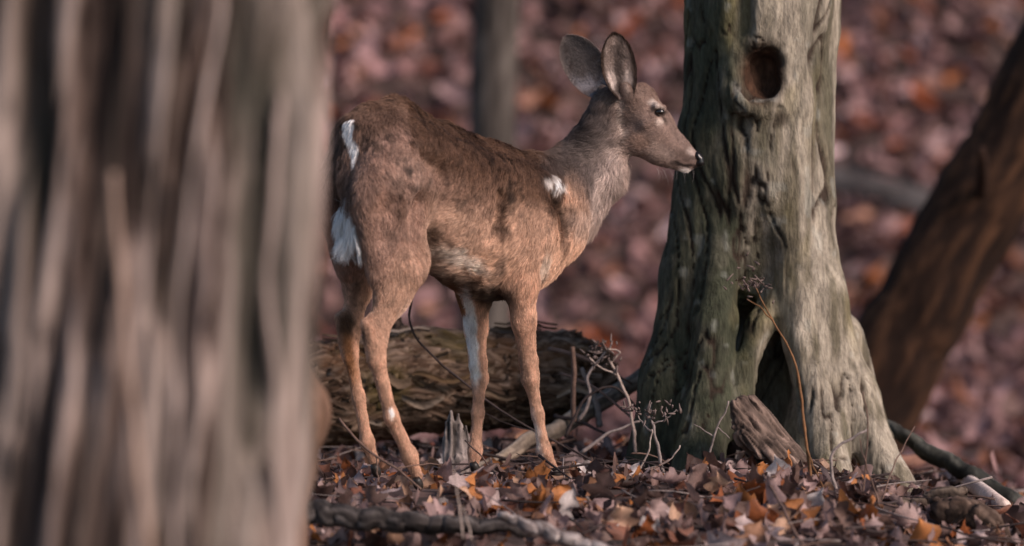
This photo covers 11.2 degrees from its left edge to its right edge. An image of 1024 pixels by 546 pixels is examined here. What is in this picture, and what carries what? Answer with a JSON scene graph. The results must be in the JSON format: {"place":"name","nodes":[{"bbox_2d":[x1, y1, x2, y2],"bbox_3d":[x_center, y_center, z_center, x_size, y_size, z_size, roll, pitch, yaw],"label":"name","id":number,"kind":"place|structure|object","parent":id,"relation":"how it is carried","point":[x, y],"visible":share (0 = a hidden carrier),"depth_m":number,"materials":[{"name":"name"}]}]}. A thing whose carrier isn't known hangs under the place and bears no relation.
{"place":"outdoors","nodes":[
{"label":"outdoors","id":0,"kind":"place"},
{"bbox_2d":[308,0,1023,545],"bbox_3d":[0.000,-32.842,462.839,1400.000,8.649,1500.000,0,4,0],"label":"ground","id":1,"kind":"structure","parent":0,"point":[914,78],"depth_m":25.36,"materials":[{"name":"brown plant"}]},
{"bbox_2d":[0,0,335,545],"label":"shaggy bark tree","id":2,"kind":"object","parent":1,"relation":"on","point":[199,127],"visible":0.99,"depth_m":9.45,"materials":[{"name":"brown plant"}]},
{"bbox_2d":[109,172,152,545],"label":"vine","id":3,"kind":"object","parent":2,"relation":"attached to","point":[141,493],"visible":1,"depth_m":9.38,"materials":[{"name":"brown plant"}]},
{"bbox_2d":[300,375,330,545],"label":"burl tree","id":4,"kind":"object","parent":1,"relation":"on","point":[322,415],"visible":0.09,"depth_m":12.42,"materials":[{"name":"brown plant"}]},
{"bbox_2d":[338,418,441,489],"bbox_3d":[-0.331,0.477,13.993,0.244,0.184,0.211,1,4,15],"label":"bent twig","id":5,"kind":"object","parent":1,"relation":"on","point":[374,454],"visible":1,"depth_m":13.91,"materials":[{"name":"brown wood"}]},
{"bbox_2d":[307,499,531,537],"bbox_3d":[-0.273,0.621,13.260,0.778,0.096,0.070,1,4,9],"label":"dark log","id":6,"kind":"object","parent":1,"relation":"on","point":[324,512],"visible":0.74,"depth_m":13.25,"materials":[{"name":"grey wood"}]},
{"bbox_2d":[442,410,470,475],"bbox_3d":[-0.140,0.536,14.820,0.104,0.295,0.093,-3,5,-36],"label":"snag","id":7,"kind":"object","parent":1,"relation":"on","point":[454,443],"visible":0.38,"depth_m":14.80,"materials":[{"name":"grey wood"}]},
{"bbox_2d":[453,469,471,538],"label":"thin stalk","id":8,"kind":"object","parent":1,"relation":"on","point":[460,518],"visible":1,"depth_m":12.97,"materials":[{"name":"brown plant"}]},
{"bbox_2d":[316,320,619,449],"bbox_3d":[-0.370,0.352,15.480,1.384,0.423,0.371,0,4,-4],"label":"fallen log","id":9,"kind":"object","parent":1,"relation":"on","point":[429,392],"visible":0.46,"depth_m":15.39,"materials":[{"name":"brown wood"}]},
{"bbox_2d":[392,316,408,329],"bbox_3d":[-0.333,0.234,15.515,0.106,0.220,0.107,0,4,0],"label":"branch stub","id":10,"kind":"object","parent":9,"relation":"on","point":[398,324],"visible":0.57,"depth_m":15.51,"materials":[{"name":"brown plant"}]},
{"bbox_2d":[548,347,631,384],"bbox_3d":[0.220,0.271,15.213,0.286,0.098,0.042,2,5,33],"label":"brush stick","id":11,"kind":"object","parent":9,"relation":"on","point":[553,349],"visible":0.7,"depth_m":15.21,"materials":[{"name":"brown wood"}]},
{"bbox_2d":[464,440,502,485],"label":"fine twig","id":12,"kind":"object","parent":1,"relation":"on","point":[483,459],"visible":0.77,"depth_m":14.26,"materials":[{"name":"grey wood"}]},
{"bbox_2d":[457,0,518,329],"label":"slim tree","id":13,"kind":"object","parent":1,"relation":"on","point":[493,70],"visible":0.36,"depth_m":22.51,"materials":[{"name":"grey plant"}]},
{"bbox_2d":[323,31,704,490],"bbox_3d":[-0.036,-0.035,14.392,0.372,1.243,1.326,4,5,44],"label":"deer","id":14,"kind":"object","parent":1,"relation":"on","point":[415,196],"visible":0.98,"depth_m":14.21},
{"bbox_2d":[408,299,619,472],"bbox_3d":[0.044,0.301,14.906,0.686,0.574,0.096,1,4,15],"label":"long twig","id":15,"kind":"object","parent":1,"relation":"on","point":[459,378],"visible":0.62,"depth_m":14.93,"materials":[{"name":"brown wood"}]},
{"bbox_2d":[482,452,572,464],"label":"ground twig","id":16,"kind":"object","parent":1,"relation":"on","point":[497,456],"visible":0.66,"depth_m":14.96,"materials":[{"name":"brown wood"}]},
{"bbox_2d":[496,512,608,545],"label":"grey branch","id":17,"kind":"object","parent":1,"relation":"on","point":[547,532],"visible":1,"depth_m":13.07,"materials":[{"name":"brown wood"}]},
{"bbox_2d":[479,368,639,466],"bbox_3d":[0.144,0.429,15.213,0.673,0.288,0.071,-3,5,-40],"label":"pale branch","id":18,"kind":"object","parent":1,"relation":"on","point":[556,429],"visible":0.59,"depth_m":15.19,"materials":[{"name":"brown wood"}]},
{"bbox_2d":[570,346,576,421],"bbox_3d":[0.177,0.320,15.056,0.020,0.218,0.017,2,4,27],"label":"upright stick","id":19,"kind":"object","parent":1,"relation":"on","point":[573,384],"visible":1,"depth_m":15.05,"materials":[{"name":"brown wood"}]},
{"bbox_2d":[553,414,607,435],"bbox_3d":[0.198,0.440,15.161,0.186,0.055,0.016,3,5,34],"label":"brush stick","id":20,"kind":"object","parent":1,"relation":"on","point":[555,416],"visible":0.88,"depth_m":15.15,"materials":[{"name":"wood"}]},
{"bbox_2d":[577,351,605,421],"bbox_3d":[0.233,0.329,15.103,0.035,0.197,0.134,2,4,30],"label":"brush stick","id":21,"kind":"object","parent":1,"relation":"on","point":[581,416],"visible":0.94,"depth_m":15.06,"materials":[{"name":"grey wood"}]},
{"bbox_2d":[519,22,669,86],"bbox_3d":[0.423,-1.138,27.119,0.878,0.341,0.243,1,4,17],"label":"slope branch","id":22,"kind":"object","parent":1,"relation":"on","point":[539,31],"visible":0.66,"depth_m":27.12,"materials":[{"name":"brown wood"}]},
{"bbox_2d":[580,367,613,427],"bbox_3d":[0.247,0.363,15.258,0.099,0.178,0.022,0,4,0],"label":"forked stick","id":23,"kind":"object","parent":1,"relation":"on","point":[598,417],"visible":0.86,"depth_m":15.25,"materials":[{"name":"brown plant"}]},
{"bbox_2d":[559,372,634,421],"bbox_3d":[0.277,0.387,15.114,0.023,0.180,0.404,-3,5,-41],"label":"brush stick","id":24,"kind":"object","parent":1,"relation":"on","point":[593,387],"visible":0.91,"depth_m":15.16,"materials":[{"name":"wood"}]},
{"bbox_2d":[564,386,638,437],"bbox_3d":[0.269,0.405,15.011,0.240,0.165,0.010,0,4,0],"label":"brush stick","id":25,"kind":"object","parent":1,"relation":"on","point":[580,405],"visible":0.89,"depth_m":15.01,"materials":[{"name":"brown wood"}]},
{"bbox_2d":[580,333,636,451],"bbox_3d":[0.276,0.345,14.957,0.166,0.345,0.060,0,4,0],"label":"dry weed","id":26,"kind":"object","parent":1,"relation":"on","point":[594,357],"visible":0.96,"depth_m":14.95,"materials":[{"name":"grey plant"}]},
{"bbox_2d":[580,420,639,453],"bbox_3d":[0.281,0.471,14.966,0.172,0.099,0.012,0,4,0],"label":"brush stick","id":27,"kind":"object","parent":1,"relation":"on","point":[591,445],"visible":1,"depth_m":14.96,"materials":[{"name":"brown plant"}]},
{"bbox_2d":[619,399,681,473],"bbox_3d":[0.378,0.462,14.432,0.174,0.232,0.080,2,4,27],"label":"dry weed","id":28,"kind":"object","parent":1,"relation":"on","point":[648,411],"visible":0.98,"depth_m":14.41,"materials":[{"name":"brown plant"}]},
{"bbox_2d":[622,23,683,86],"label":"crooked branch","id":29,"kind":"object","parent":1,"relation":"on","point":[653,36],"visible":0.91,"depth_m":27.06,"materials":[{"name":"brown wood"}]},
{"bbox_2d":[640,429,680,474],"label":"dry weed","id":30,"kind":"object","parent":1,"relation":"on","point":[641,465],"visible":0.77,"depth_m":14.36,"materials":[{"name":"grey plant"}]},
{"bbox_2d":[694,401,728,468],"bbox_3d":[0.544,0.468,14.264,0.100,0.240,0.010,0,4,0],"label":"forked sapling","id":31,"kind":"object","parent":1,"relation":"on","point":[714,435],"visible":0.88,"depth_m":14.26,"materials":[{"name":"brown plant"}]},
{"bbox_2d":[685,486,759,498],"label":"lying twig","id":32,"kind":"object","parent":1,"relation":"on","point":[725,495],"visible":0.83,"depth_m":13.75,"materials":[{"name":"brown wood"}]},
{"bbox_2d":[719,395,806,466],"bbox_3d":[0.722,0.490,14.677,0.331,0.296,0.147,0,4,0],"label":"torn stump","id":33,"kind":"object","parent":1,"relation":"on","point":[760,434],"visible":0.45,"depth_m":14.65,"materials":[{"name":"brown wood"}]},
{"bbox_2d":[626,0,919,491],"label":"beech tree","id":34,"kind":"object","parent":1,"relation":"on","point":[756,123],"visible":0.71,"depth_m":14.90,"materials":[{"name":"grey plant"}]},
{"bbox_2d":[723,251,823,487],"bbox_3d":[0.718,0.259,14.071,0.326,0.632,0.099,2,4,30],"label":"dry wildflower","id":35,"kind":"object","parent":1,"relation":"on","point":[755,284],"visible":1,"depth_m":14.07,"materials":[{"name":"brown plant"}]},
{"bbox_2d":[762,474,814,544],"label":"slanting twig","id":36,"kind":"object","parent":1,"relation":"on","point":[785,513],"visible":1,"depth_m":13.41,"materials":[{"name":"brown wood"}]},
{"bbox_2d":[829,429,866,492],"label":"hooked twig","id":37,"kind":"object","parent":1,"relation":"on","point":[831,457],"visible":0.99,"depth_m":13.96,"materials":[{"name":"grey wood"}]},
{"bbox_2d":[859,392,879,506],"bbox_3d":[0.950,0.475,13.857,0.061,0.320,0.013,2,4,21],"label":"thin sapling","id":38,"kind":"object","parent":1,"relation":"on","point":[865,469],"visible":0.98,"depth_m":13.86,"materials":[{"name":"brown plant"}]},
{"bbox_2d":[835,164,930,214],"bbox_3d":[1.862,-0.366,25.930,1.095,0.388,0.239,2,4,24],"label":"slope log","id":39,"kind":"object","parent":1,"relation":"on","point":[895,196],"visible":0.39,"depth_m":25.84,"materials":[{"name":"grey wood"}]},
{"bbox_2d":[857,160,928,186],"bbox_3d":[1.948,-0.474,26.077,0.480,0.173,0.068,2,4,27],"label":"slope bough","id":40,"kind":"object","parent":1,"relation":"on","point":[897,174],"visible":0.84,"depth_m":26.09,"materials":[{"name":"grey wood"}]},
{"bbox_2d":[881,426,914,500],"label":"leaning twig","id":41,"kind":"object","parent":1,"relation":"on","point":[894,464],"visible":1,"depth_m":13.97,"materials":[{"name":"brown wood"}]},
{"bbox_2d":[892,486,967,510],"bbox_3d":[1.094,0.613,13.970,0.253,0.091,0.063,1,4,8],"label":"rotten log","id":42,"kind":"object","parent":1,"relation":"on","point":[948,491],"visible":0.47,"depth_m":13.94,"materials":[{"name":"brown wood"}]},
{"bbox_2d":[857,20,1023,451],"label":"leaning tree","id":43,"kind":"object","parent":1,"relation":"on","point":[916,314],"visible":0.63,"depth_m":18.51,"materials":[{"name":"brown plant"}]},
{"bbox_2d":[887,420,1021,503],"bbox_3d":[1.387,0.631,15.167,0.084,0.362,1.042,-3,5,-39],"label":"dark branch","id":44,"kind":"object","parent":1,"relation":"on","point":[954,465],"visible":0.69,"depth_m":15.29,"materials":[{"name":"grey wood"}]},
{"bbox_2d":[928,495,1010,540],"bbox_3d":[1.214,0.658,13.820,0.227,0.141,0.096,1,4,13],"label":"rotten root","id":45,"kind":"object","parent":1,"relation":"on","point":[956,509],"visible":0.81,"depth_m":13.79,"materials":[{"name":"brown wood"}]},
{"bbox_2d":[942,468,1010,508],"bbox_3d":[1.433,0.688,17.566,0.150,0.542,6.125,0,4,1],"label":"bleached log","id":46,"kind":"object","parent":1,"relation":"on","point":[980,488],"visible":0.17,"depth_m":14.80,"materials":[{"name":"white wood"}]},
{"bbox_2d":[938,524,1023,543],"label":"curved twig","id":47,"kind":"object","parent":1,"relation":"on","point":[952,529],"visible":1,"depth_m":13.49,"materials":[{"name":"brown wood"}]}
]}

